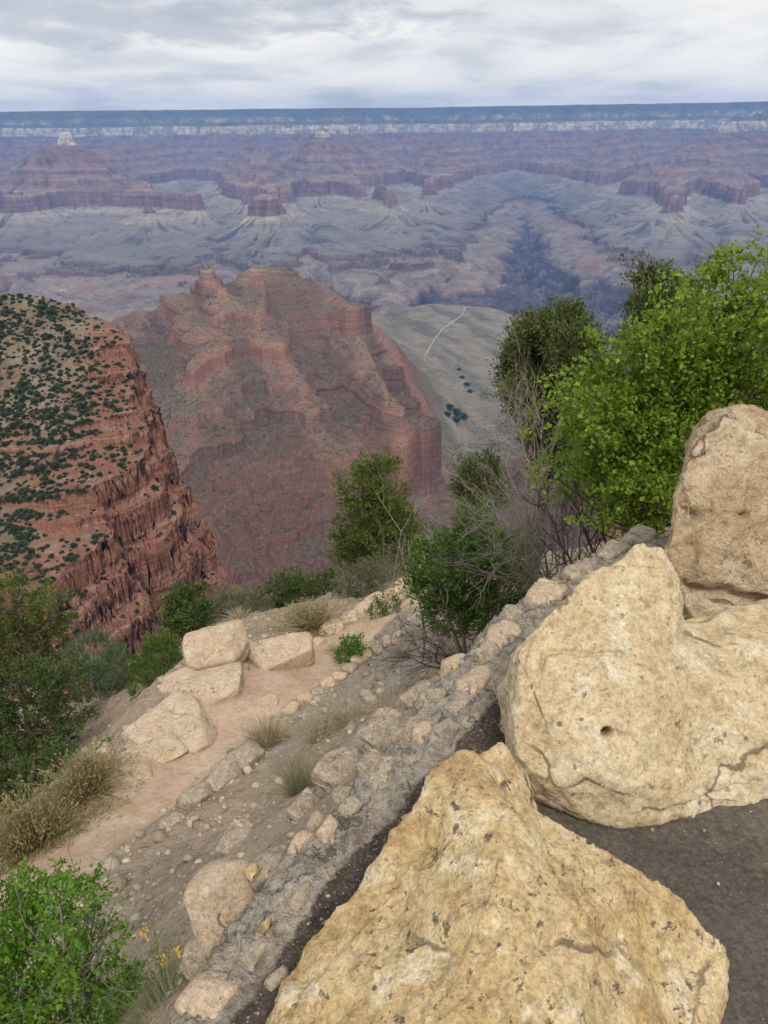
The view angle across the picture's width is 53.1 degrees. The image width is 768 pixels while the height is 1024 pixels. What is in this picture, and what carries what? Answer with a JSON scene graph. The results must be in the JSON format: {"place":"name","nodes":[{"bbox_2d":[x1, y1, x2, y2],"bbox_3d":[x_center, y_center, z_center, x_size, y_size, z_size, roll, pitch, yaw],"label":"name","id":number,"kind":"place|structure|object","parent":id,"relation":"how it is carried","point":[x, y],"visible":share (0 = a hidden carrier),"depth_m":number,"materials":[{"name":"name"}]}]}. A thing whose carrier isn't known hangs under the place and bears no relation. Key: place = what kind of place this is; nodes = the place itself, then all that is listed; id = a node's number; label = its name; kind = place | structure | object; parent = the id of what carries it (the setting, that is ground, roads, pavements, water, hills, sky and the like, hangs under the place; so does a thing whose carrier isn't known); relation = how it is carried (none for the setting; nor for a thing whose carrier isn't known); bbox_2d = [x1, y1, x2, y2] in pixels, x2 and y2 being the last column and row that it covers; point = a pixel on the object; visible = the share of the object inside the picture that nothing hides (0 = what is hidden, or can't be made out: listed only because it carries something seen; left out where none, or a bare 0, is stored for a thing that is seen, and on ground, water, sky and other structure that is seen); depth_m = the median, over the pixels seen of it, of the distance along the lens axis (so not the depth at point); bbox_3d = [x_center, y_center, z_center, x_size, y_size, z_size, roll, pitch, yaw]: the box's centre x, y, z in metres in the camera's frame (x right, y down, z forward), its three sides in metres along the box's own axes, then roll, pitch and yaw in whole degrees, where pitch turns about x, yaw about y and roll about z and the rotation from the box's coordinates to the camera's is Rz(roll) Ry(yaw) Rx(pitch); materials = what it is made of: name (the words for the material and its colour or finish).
{"place":"outdoors","nodes":[
{"label":"outdoors","id":0,"kind":"place"},
{"bbox_2d":[0,291,242,696],"bbox_3d":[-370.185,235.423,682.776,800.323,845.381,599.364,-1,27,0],"label":"hillside","id":1,"kind":"structure","parent":0,"point":[127,513],"depth_m":413.91,"materials":[{"name":"stone"}]},
{"bbox_2d":[8,524,18,532],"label":"hill shrub","id":2,"kind":"object","parent":1,"relation":"on","point":[14,528],"visible":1,"depth_m":375.34,"materials":[{"name":"green plant"}]},
{"bbox_2d":[16,467,25,475],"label":"hill shrub","id":3,"kind":"object","parent":1,"relation":"on","point":[19,470],"visible":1,"depth_m":395.78,"materials":[{"name":"green plant"}]},
{"bbox_2d":[15,380,28,387],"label":"hill shrub","id":4,"kind":"object","parent":1,"relation":"on","point":[21,383],"visible":1,"depth_m":437.60,"materials":[{"name":"green plant"}]},
{"bbox_2d":[16,539,29,546],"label":"hill shrub","id":5,"kind":"object","parent":1,"relation":"on","point":[21,543],"visible":1,"depth_m":368.89,"materials":[{"name":"green plant"}]},
{"bbox_2d":[23,553,34,560],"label":"hill shrub","id":6,"kind":"object","parent":1,"relation":"on","point":[28,557],"visible":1,"depth_m":362.78,"materials":[{"name":"green plant"}]},
{"bbox_2d":[45,411,56,418],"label":"hill shrub","id":7,"kind":"object","parent":1,"relation":"on","point":[50,415],"visible":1,"depth_m":417.82,"materials":[{"name":"green plant"}]},
{"bbox_2d":[46,307,57,314],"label":"hill shrub","id":8,"kind":"object","parent":1,"relation":"on","point":[49,309],"visible":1,"depth_m":501.83,"materials":[{"name":"green plant"}]},
{"bbox_2d":[75,401,88,408],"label":"hill shrub","id":9,"kind":"object","parent":1,"relation":"on","point":[78,404],"visible":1,"depth_m":424.43,"materials":[{"name":"green plant"}]},
{"bbox_2d":[89,400,97,406],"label":"hill shrub","id":10,"kind":"object","parent":1,"relation":"on","point":[92,403],"visible":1,"depth_m":425.63,"materials":[{"name":"green plant"}]},
{"bbox_2d":[0,293,231,689],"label":"hillside shrubbery","id":11,"kind":"object","parent":1,"relation":"on","point":[21,492],"visible":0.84,"depth_m":420.48,"materials":[{"name":"green plant"}]},
{"bbox_2d":[0,587,430,908],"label":"dirt path","id":12,"kind":"structure","parent":0,"point":[172,779],"depth_m":10.07,"materials":[{"name":"soil"}]},
{"bbox_2d":[0,527,668,1023],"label":"ground","id":13,"kind":"structure","parent":0,"point":[120,715],"depth_m":7.98,"materials":[{"name":"soil"}]},
{"bbox_2d":[0,565,82,698],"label":"pinyon tree","id":14,"kind":"object","parent":13,"relation":"on","point":[12,616],"visible":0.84,"depth_m":24.78,"materials":[{"name":"green plant"}]},
{"bbox_2d":[0,733,82,815],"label":"juniper tree","id":15,"kind":"object","parent":13,"relation":"on","point":[25,769],"visible":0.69,"depth_m":13.65,"materials":[{"name":"green plant"}]},
{"bbox_2d":[0,647,104,770],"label":"juniper tree","id":16,"kind":"object","parent":13,"relation":"on","point":[48,707],"visible":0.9,"depth_m":18.18,"materials":[{"name":"green plant"}]},
{"bbox_2d":[0,761,135,876],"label":"straw shrub","id":17,"kind":"object","parent":13,"relation":"on","point":[20,838],"visible":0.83,"depth_m":8.52,"materials":[{"name":"beige plant"}]},
{"bbox_2d":[0,850,153,1023],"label":"leafy bush","id":18,"kind":"object","parent":13,"relation":"on","point":[22,984],"visible":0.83,"depth_m":2.65,"materials":[{"name":"green plant"}]},
{"bbox_2d":[18,735,158,825],"bbox_3d":[-3.598,3.240,9.251,1.698,0.627,1.650,-15,31,-26],"label":"straw shrub","id":19,"kind":"object","parent":13,"relation":"on","point":[89,769],"visible":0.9,"depth_m":9.24,"materials":[{"name":"beige plant"}]},
{"bbox_2d":[52,625,137,701],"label":"sage bush","id":20,"kind":"object","parent":13,"relation":"on","point":[104,670],"visible":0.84,"depth_m":22.75,"materials":[{"name":"green plant"}]},
{"bbox_2d":[0,807,202,1023],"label":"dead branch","id":21,"kind":"object","parent":13,"relation":"on","point":[88,980],"visible":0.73,"depth_m":2.57,"materials":[{"name":"grey wood"}]},
{"bbox_2d":[93,733,113,753],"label":"bush","id":22,"kind":"object","parent":13,"relation":"on","point":[101,741],"visible":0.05,"depth_m":11.55,"materials":[{"name":"green plant"}]},
{"bbox_2d":[27,896,192,1023],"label":"broom shrub","id":23,"kind":"object","parent":13,"relation":"on","point":[160,964],"visible":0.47,"depth_m":2.27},
{"bbox_2d":[44,933,194,1023],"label":"grass tuft","id":24,"kind":"object","parent":13,"relation":"on","point":[154,993],"visible":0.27,"depth_m":2.08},
{"bbox_2d":[115,762,152,778],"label":"rock","id":25,"kind":"object","parent":13,"relation":"on","point":[144,769],"visible":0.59,"depth_m":9.68,"materials":[{"name":"stone"}]},
{"bbox_2d":[120,625,182,700],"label":"sage bush","id":26,"kind":"object","parent":13,"relation":"on","point":[165,652],"visible":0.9,"depth_m":18.58,"materials":[{"name":"green plant"}]},
{"bbox_2d":[121,732,187,763],"bbox_3d":[-3.126,3.259,10.259,0.566,0.208,0.882,24,36,39],"label":"rock","id":27,"kind":"object","parent":13,"relation":"on","point":[167,747],"visible":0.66,"depth_m":10.29,"materials":[{"name":"stone"}]},
{"bbox_2d":[121,690,216,753],"bbox_3d":[-2.928,3.088,10.812,1.087,0.381,1.105,20,34,35],"label":"rock","id":28,"kind":"object","parent":13,"relation":"on","point":[184,718],"visible":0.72,"depth_m":10.80,"materials":[{"name":"stone"}]},
{"bbox_2d":[158,812,185,828],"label":"rock","id":29,"kind":"object","parent":13,"relation":"on","point":[171,819],"visible":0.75,"depth_m":8.04,"materials":[{"name":"grey stone"}]},
{"bbox_2d":[159,666,196,698],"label":"rock","id":30,"kind":"object","parent":13,"relation":"on","point":[176,676],"visible":0.62,"depth_m":12.10,"materials":[{"name":"stone"}]},
{"bbox_2d":[153,576,222,639],"bbox_3d":[-6.633,3.926,26.360,2.253,3.309,2.879,-9,28,-17],"label":"juniper tree","id":31,"kind":"object","parent":13,"relation":"on","point":[190,614],"visible":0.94,"depth_m":25.89,"materials":[{"name":"green plant"}]},
{"bbox_2d":[177,782,214,809],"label":"kerb stone","id":32,"kind":"object","parent":13,"relation":"on","point":[194,795],"visible":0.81,"depth_m":8.73,"materials":[{"name":"grey stone"}]},
{"bbox_2d":[171,662,243,704],"bbox_3d":[-2.746,2.800,12.054,1.112,0.468,0.868,-6,28,-10],"label":"rock","id":33,"kind":"object","parent":13,"relation":"on","point":[214,685],"visible":0.76,"depth_m":11.89,"materials":[{"name":"stone"}]},
{"bbox_2d":[182,619,249,670],"bbox_3d":[-2.860,2.343,13.052,1.166,0.764,0.969,-14,30,-25],"label":"rock","id":34,"kind":"object","parent":13,"relation":"on","point":[222,644],"visible":0.78,"depth_m":12.75,"materials":[{"name":"stone"}]},
{"bbox_2d":[206,757,243,790],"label":"rock","id":35,"kind":"object","parent":13,"relation":"on","point":[225,772],"visible":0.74,"depth_m":9.08,"materials":[{"name":"grey stone"}]},
{"bbox_2d":[207,606,260,625],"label":"grass tuft","id":36,"kind":"object","parent":13,"relation":"on","point":[240,612],"visible":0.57,"depth_m":19.45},
{"bbox_2d":[215,815,254,854],"bbox_3d":[-1.051,2.357,5.512,0.236,0.140,0.319,13,30,24],"label":"rock","id":37,"kind":"object","parent":13,"relation":"on","point":[239,829],"visible":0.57,"depth_m":5.50,"materials":[{"name":"grey stone"}]},
{"bbox_2d":[204,577,274,624],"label":"sage bush","id":38,"kind":"object","parent":13,"relation":"on","point":[241,598],"visible":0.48,"depth_m":25.93,"materials":[{"name":"green plant"}]},
{"bbox_2d":[221,743,264,768],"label":"kerb stone","id":39,"kind":"object","parent":13,"relation":"on","point":[246,752],"visible":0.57,"depth_m":9.38,"materials":[{"name":"grey stone"}]},
{"bbox_2d":[0,572,514,1000],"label":"rubble","id":40,"kind":"object","parent":13,"relation":"on","point":[194,822],"visible":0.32,"depth_m":7.54,"materials":[{"name":"stone"}]},
{"bbox_2d":[244,729,270,746],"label":"kerb stone","id":41,"kind":"object","parent":13,"relation":"on","point":[245,742],"visible":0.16,"depth_m":10.10,"materials":[{"name":"grey stone"}]},
{"bbox_2d":[205,703,314,770],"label":"grass tuft","id":42,"kind":"object","parent":13,"relation":"on","point":[274,735],"visible":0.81,"depth_m":10.08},
{"bbox_2d":[188,728,344,812],"bbox_3d":[-0.846,2.207,6.368,1.550,0.482,1.298,-9,28,-16],"label":"grass tuft","id":43,"kind":"object","parent":13,"relation":"on","point":[293,787],"visible":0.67,"depth_m":6.46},
{"bbox_2d":[254,693,278,704],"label":"rock","id":44,"kind":"object","parent":13,"relation":"on","point":[269,698],"visible":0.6,"depth_m":11.96,"materials":[{"name":"stone"}]},
{"bbox_2d":[264,845,285,851],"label":"rock","id":45,"kind":"object","parent":13,"relation":"on","point":[281,848],"visible":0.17,"depth_m":3.44,"materials":[{"name":"grey stone"}]},
{"bbox_2d":[269,715,280,725],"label":"kerb stone","id":46,"kind":"object","parent":13,"relation":"on","point":[275,718],"visible":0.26,"depth_m":11.12,"materials":[{"name":"grey stone"}]},
{"bbox_2d":[248,631,314,670],"bbox_3d":[-1.790,2.543,13.712,1.227,0.610,0.736,-18,32,-30],"label":"rock","id":47,"kind":"object","parent":13,"relation":"on","point":[290,651],"visible":0.85,"depth_m":13.49,"materials":[{"name":"stone"}]},
{"bbox_2d":[272,716,294,731],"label":"kerb stone","id":48,"kind":"object","parent":13,"relation":"on","point":[290,719],"visible":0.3,"depth_m":10.86,"materials":[{"name":"grey stone"}]},
{"bbox_2d":[281,700,300,717],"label":"kerb stone","id":49,"kind":"object","parent":13,"relation":"on","point":[293,704],"visible":0.7,"depth_m":11.30,"materials":[{"name":"stone"}]},
{"bbox_2d":[250,564,343,610],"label":"bush","id":50,"kind":"object","parent":13,"relation":"on","point":[290,591],"visible":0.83,"depth_m":27.96,"materials":[{"name":"green plant"}]},
{"bbox_2d":[247,595,357,636],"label":"straw shrub","id":51,"kind":"object","parent":13,"relation":"on","point":[309,619],"visible":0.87,"depth_m":15.93,"materials":[{"name":"beige plant"}]},
{"bbox_2d":[286,787,320,826],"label":"rock","id":52,"kind":"object","parent":13,"relation":"on","point":[308,798],"visible":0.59,"depth_m":4.14,"materials":[{"name":"grey stone"}]},
{"bbox_2d":[296,693,313,705],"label":"kerb stone","id":53,"kind":"object","parent":13,"relation":"on","point":[300,697],"visible":0.77,"depth_m":11.60,"materials":[{"name":"stone"}]},
{"bbox_2d":[256,695,357,771],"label":"grass tuft","id":54,"kind":"object","parent":13,"relation":"on","point":[318,735],"visible":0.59,"depth_m":8.88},
{"bbox_2d":[310,687,324,695],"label":"kerb stone","id":55,"kind":"object","parent":13,"relation":"on","point":[314,690],"visible":0.68,"depth_m":11.96,"materials":[{"name":"grey stone"}]},
{"bbox_2d":[313,637,326,645],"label":"kerb stone","id":56,"kind":"object","parent":13,"relation":"on","point":[316,640],"visible":0.53,"depth_m":15.09,"materials":[{"name":"stone"}]},
{"bbox_2d":[319,676,335,688],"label":"kerb stone","id":57,"kind":"object","parent":13,"relation":"on","point":[327,682],"visible":0.77,"depth_m":12.69,"materials":[{"name":"stone"}]},
{"bbox_2d":[317,618,343,635],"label":"kerb stone","id":58,"kind":"object","parent":13,"relation":"on","point":[326,625],"visible":0.75,"depth_m":15.70,"materials":[{"name":"stone"}]},
{"bbox_2d":[318,636,344,657],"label":"grass tuft","id":59,"kind":"object","parent":13,"relation":"on","point":[333,648],"visible":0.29,"depth_m":14.71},
{"bbox_2d":[282,677,388,753],"bbox_3d":[-0.419,2.298,8.862,1.764,0.574,1.816,-1,27,0],"label":"grass tuft","id":60,"kind":"object","parent":13,"relation":"on","point":[345,711],"visible":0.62,"depth_m":8.88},
{"bbox_2d":[311,746,363,792],"bbox_3d":[-0.212,1.424,4.223,0.299,0.160,0.302,11,29,22],"label":"rock","id":61,"kind":"object","parent":13,"relation":"on","point":[331,769],"visible":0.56,"depth_m":4.17,"materials":[{"name":"grey stone"}]},
{"bbox_2d":[331,671,347,681],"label":"kerb stone","id":62,"kind":"object","parent":13,"relation":"on","point":[339,676],"visible":0.75,"depth_m":13.12,"materials":[{"name":"stone"}]},
{"bbox_2d":[335,609,359,624],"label":"kerb stone","id":63,"kind":"object","parent":13,"relation":"on","point":[353,613],"visible":0.45,"depth_m":16.21,"materials":[{"name":"stone"}]},
{"bbox_2d":[341,662,356,673],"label":"kerb stone","id":64,"kind":"object","parent":13,"relation":"on","point":[349,668],"visible":0.9,"depth_m":13.42,"materials":[{"name":"grey stone"}]},
{"bbox_2d":[332,631,371,663],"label":"bush","id":65,"kind":"object","parent":13,"relation":"on","point":[354,647],"visible":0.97,"depth_m":13.78,"materials":[{"name":"green plant"}]},
{"bbox_2d":[350,654,364,666],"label":"kerb stone","id":66,"kind":"object","parent":13,"relation":"on","point":[356,660],"visible":0.73,"depth_m":13.66,"materials":[{"name":"stone"}]},
{"bbox_2d":[353,601,369,613],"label":"kerb stone","id":67,"kind":"object","parent":13,"relation":"on","point":[361,605],"visible":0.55,"depth_m":17.34,"materials":[{"name":"stone"}]},
{"bbox_2d":[313,672,411,734],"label":"grass tuft","id":68,"kind":"object","parent":13,"relation":"on","point":[393,699],"visible":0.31,"depth_m":6.76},
{"bbox_2d":[322,549,404,598],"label":"sage bush","id":69,"kind":"object","parent":13,"relation":"on","point":[361,568],"visible":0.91,"depth_m":20.18,"materials":[{"name":"green plant"}]},
{"bbox_2d":[362,650,372,660],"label":"kerb stone","id":70,"kind":"object","parent":13,"relation":"on","point":[369,653],"visible":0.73,"depth_m":13.79,"materials":[{"name":"stone"}]},
{"bbox_2d":[319,441,428,582],"bbox_3d":[-0.354,0.236,23.702,3.609,4.937,3.181,9,29,17],"label":"pinyon tree","id":71,"kind":"object","parent":13,"relation":"on","point":[368,502],"visible":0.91,"depth_m":23.13,"materials":[{"name":"green plant"}]},
{"bbox_2d":[364,591,387,605],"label":"kerb stone","id":72,"kind":"object","parent":13,"relation":"on","point":[367,599],"visible":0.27,"depth_m":18.13,"materials":[{"name":"stone"}]},
{"bbox_2d":[370,642,383,655],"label":"kerb stone","id":73,"kind":"object","parent":13,"relation":"on","point":[379,649],"visible":0.84,"depth_m":13.73,"materials":[{"name":"grey stone"}]},
{"bbox_2d":[354,705,405,749],"bbox_3d":[0.010,1.181,4.085,0.244,0.161,0.270,19,33,33],"label":"rock","id":74,"kind":"object","parent":13,"relation":"on","point":[370,733],"visible":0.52,"depth_m":4.04,"materials":[{"name":"grey stone"}]},
{"bbox_2d":[382,634,390,647],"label":"kerb stone","id":75,"kind":"object","parent":13,"relation":"on","point":[385,641],"visible":0.75,"depth_m":13.72,"materials":[{"name":"stone"}]},
{"bbox_2d":[362,587,414,619],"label":"bush","id":76,"kind":"object","parent":13,"relation":"on","point":[385,611],"visible":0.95,"depth_m":16.03,"materials":[{"name":"green plant"}]},
{"bbox_2d":[384,586,404,597],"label":"kerb stone","id":77,"kind":"object","parent":13,"relation":"on","point":[396,588],"visible":0.37,"depth_m":18.55,"materials":[{"name":"stone"}]},
{"bbox_2d":[391,630,400,638],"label":"kerb stone","id":78,"kind":"object","parent":13,"relation":"on","point":[398,632],"visible":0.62,"depth_m":13.68,"materials":[{"name":"stone"}]},
{"bbox_2d":[394,577,411,586],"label":"kerb stone","id":79,"kind":"object","parent":13,"relation":"on","point":[397,582],"visible":0.25,"depth_m":22.17,"materials":[{"name":"stone"}]},
{"bbox_2d":[400,625,411,635],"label":"kerb stone","id":80,"kind":"object","parent":13,"relation":"on","point":[403,633],"visible":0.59,"depth_m":13.59,"materials":[{"name":"grey stone"}]},
{"bbox_2d":[399,680,432,710],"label":"rock","id":81,"kind":"object","parent":13,"relation":"on","point":[407,699],"visible":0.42,"depth_m":4.66,"materials":[{"name":"grey stone"}]},
{"bbox_2d":[167,524,669,1023],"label":"stone wall","id":82,"kind":"structure","parent":13,"relation":"on","point":[253,932],"depth_m":2.07,"materials":[{"name":"stone"}]},
{"bbox_2d":[354,599,485,691],"bbox_3d":[0.434,1.456,8.122,1.362,1.321,1.750,-16,31,-27],"label":"dead shrub","id":83,"kind":"object","parent":13,"relation":"on","point":[444,654],"visible":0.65,"depth_m":8.15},
{"bbox_2d":[363,468,480,658],"bbox_3d":[0.435,0.732,10.579,1.774,3.074,1.609,12,30,23],"label":"dead branch","id":84,"kind":"object","parent":13,"relation":"on","point":[424,642],"visible":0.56,"depth_m":10.60,"materials":[{"name":"grey wood"}]},
{"bbox_2d":[394,498,553,653],"bbox_3d":[1.142,0.818,9.560,1.893,2.315,1.631,6,28,12],"label":"bush","id":85,"kind":"object","parent":13,"relation":"on","point":[438,578],"visible":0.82,"depth_m":9.19,"materials":[{"name":"green plant"}]},
{"bbox_2d":[430,441,519,579],"bbox_3d":[2.275,0.113,19.430,2.193,4.096,2.584,-1,27,0],"label":"juniper tree","id":86,"kind":"object","parent":13,"relation":"on","point":[474,475],"visible":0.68,"depth_m":18.81,"materials":[{"name":"green plant"}]},
{"bbox_2d":[266,742,729,1023],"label":"boulder","id":87,"kind":"object","parent":13,"relation":"on","point":[486,892],"visible":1,"depth_m":1.52,"materials":[{"name":"yellow stone"}]},
{"bbox_2d":[425,324,611,608],"bbox_3d":[1.494,-0.323,6.819,2.221,2.931,2.512,-1,27,0],"label":"dead shrub","id":88,"kind":"object","parent":13,"relation":"on","point":[532,556],"visible":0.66,"depth_m":6.85,"materials":[{"name":"plant"}]},
{"bbox_2d":[452,443,640,604],"bbox_3d":[1.261,0.127,5.369,1.508,1.096,0.991,-15,31,-27],"label":"dead shrub","id":89,"kind":"object","parent":13,"relation":"on","point":[559,540],"visible":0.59,"depth_m":5.29,"materials":[{"name":"plant"}]},
{"bbox_2d":[479,293,616,557],"bbox_3d":[3.870,-1.494,18.480,3.298,7.503,3.637,11,29,21],"label":"juniper tree","id":90,"kind":"object","parent":13,"relation":"on","point":[554,335],"visible":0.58,"depth_m":17.16,"materials":[{"name":"green plant"}]},
{"bbox_2d":[495,543,767,828],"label":"boulder","id":91,"kind":"object","parent":13,"relation":"on","point":[628,696],"visible":0.99,"depth_m":2.07,"materials":[{"name":"beige stone"}]},
{"bbox_2d":[518,224,767,540],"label":"broadleaf tree","id":92,"kind":"object","parent":13,"relation":"on","point":[634,436],"visible":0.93,"depth_m":4.60,"materials":[{"name":"green plant"}]},
{"bbox_2d":[606,248,716,510],"bbox_3d":[4.692,-1.453,13.876,1.806,6.218,1.848,-1,27,0],"label":"juniper tree","id":93,"kind":"object","parent":13,"relation":"on","point":[648,280],"visible":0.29,"depth_m":12.74,"materials":[{"name":"green plant"}]},
{"bbox_2d":[663,404,767,619],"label":"boulder","id":94,"kind":"object","parent":13,"relation":"on","point":[715,548],"visible":0.89,"depth_m":2.75,"materials":[{"name":"beige stone"}]},
{"bbox_2d":[0,101,767,334],"bbox_3d":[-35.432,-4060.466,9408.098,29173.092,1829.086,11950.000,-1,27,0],"label":"canyon terrain","id":95,"kind":"structure","parent":0,"point":[109,216],"depth_m":7507.97,"materials":[{"name":"stone"}]},
{"bbox_2d":[0,0,767,111],"label":"sky","id":96,"kind":"structure","parent":0,"point":[56,55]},
{"bbox_2d":[108,265,767,610],"bbox_3d":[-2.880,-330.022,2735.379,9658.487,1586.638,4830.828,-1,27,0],"label":"ridge terrain","id":97,"kind":"structure","parent":0,"point":[466,341],"depth_m":1869.56,"materials":[{"name":"stone"}]},
{"bbox_2d":[127,266,525,599],"bbox_3d":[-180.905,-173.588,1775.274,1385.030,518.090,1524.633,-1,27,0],"label":"ridge scrub","id":98,"kind":"object","parent":97,"relation":"on","point":[289,530],"visible":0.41,"depth_m":1832.83,"materials":[{"name":"green plant"}]},
{"bbox_2d":[451,416,461,422],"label":"cottonwood tree","id":99,"kind":"object","parent":97,"relation":"on","point":[456,419],"visible":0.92,"depth_m":2414.60,"materials":[{"name":"green plant"}]},
{"bbox_2d":[453,408,461,415],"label":"cottonwood tree","id":100,"kind":"object","parent":97,"relation":"on","point":[457,411],"visible":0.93,"depth_m":2460.31,"materials":[{"name":"green plant"}]},
{"bbox_2d":[423,306,465,355],"bbox_3d":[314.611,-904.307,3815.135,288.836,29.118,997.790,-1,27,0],"label":"trail path","id":101,"kind":"structure","parent":0,"point":[441,330],"depth_m":3806.00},
{"bbox_2d":[504,735,767,1023],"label":"pavement","id":102,"kind":"structure","parent":0,"point":[692,864],"depth_m":1.89,"materials":[{"name":"asphalt"}]},
{"bbox_2d":[247,724,763,1019],"bbox_3d":[0.754,0.817,1.996,2.897,0.031,2.408,-1,27,0],"label":"grit","id":103,"kind":"object","parent":102,"relation":"on","point":[402,817],"visible":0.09,"depth_m":1.99,"materials":[{"name":"stone"}]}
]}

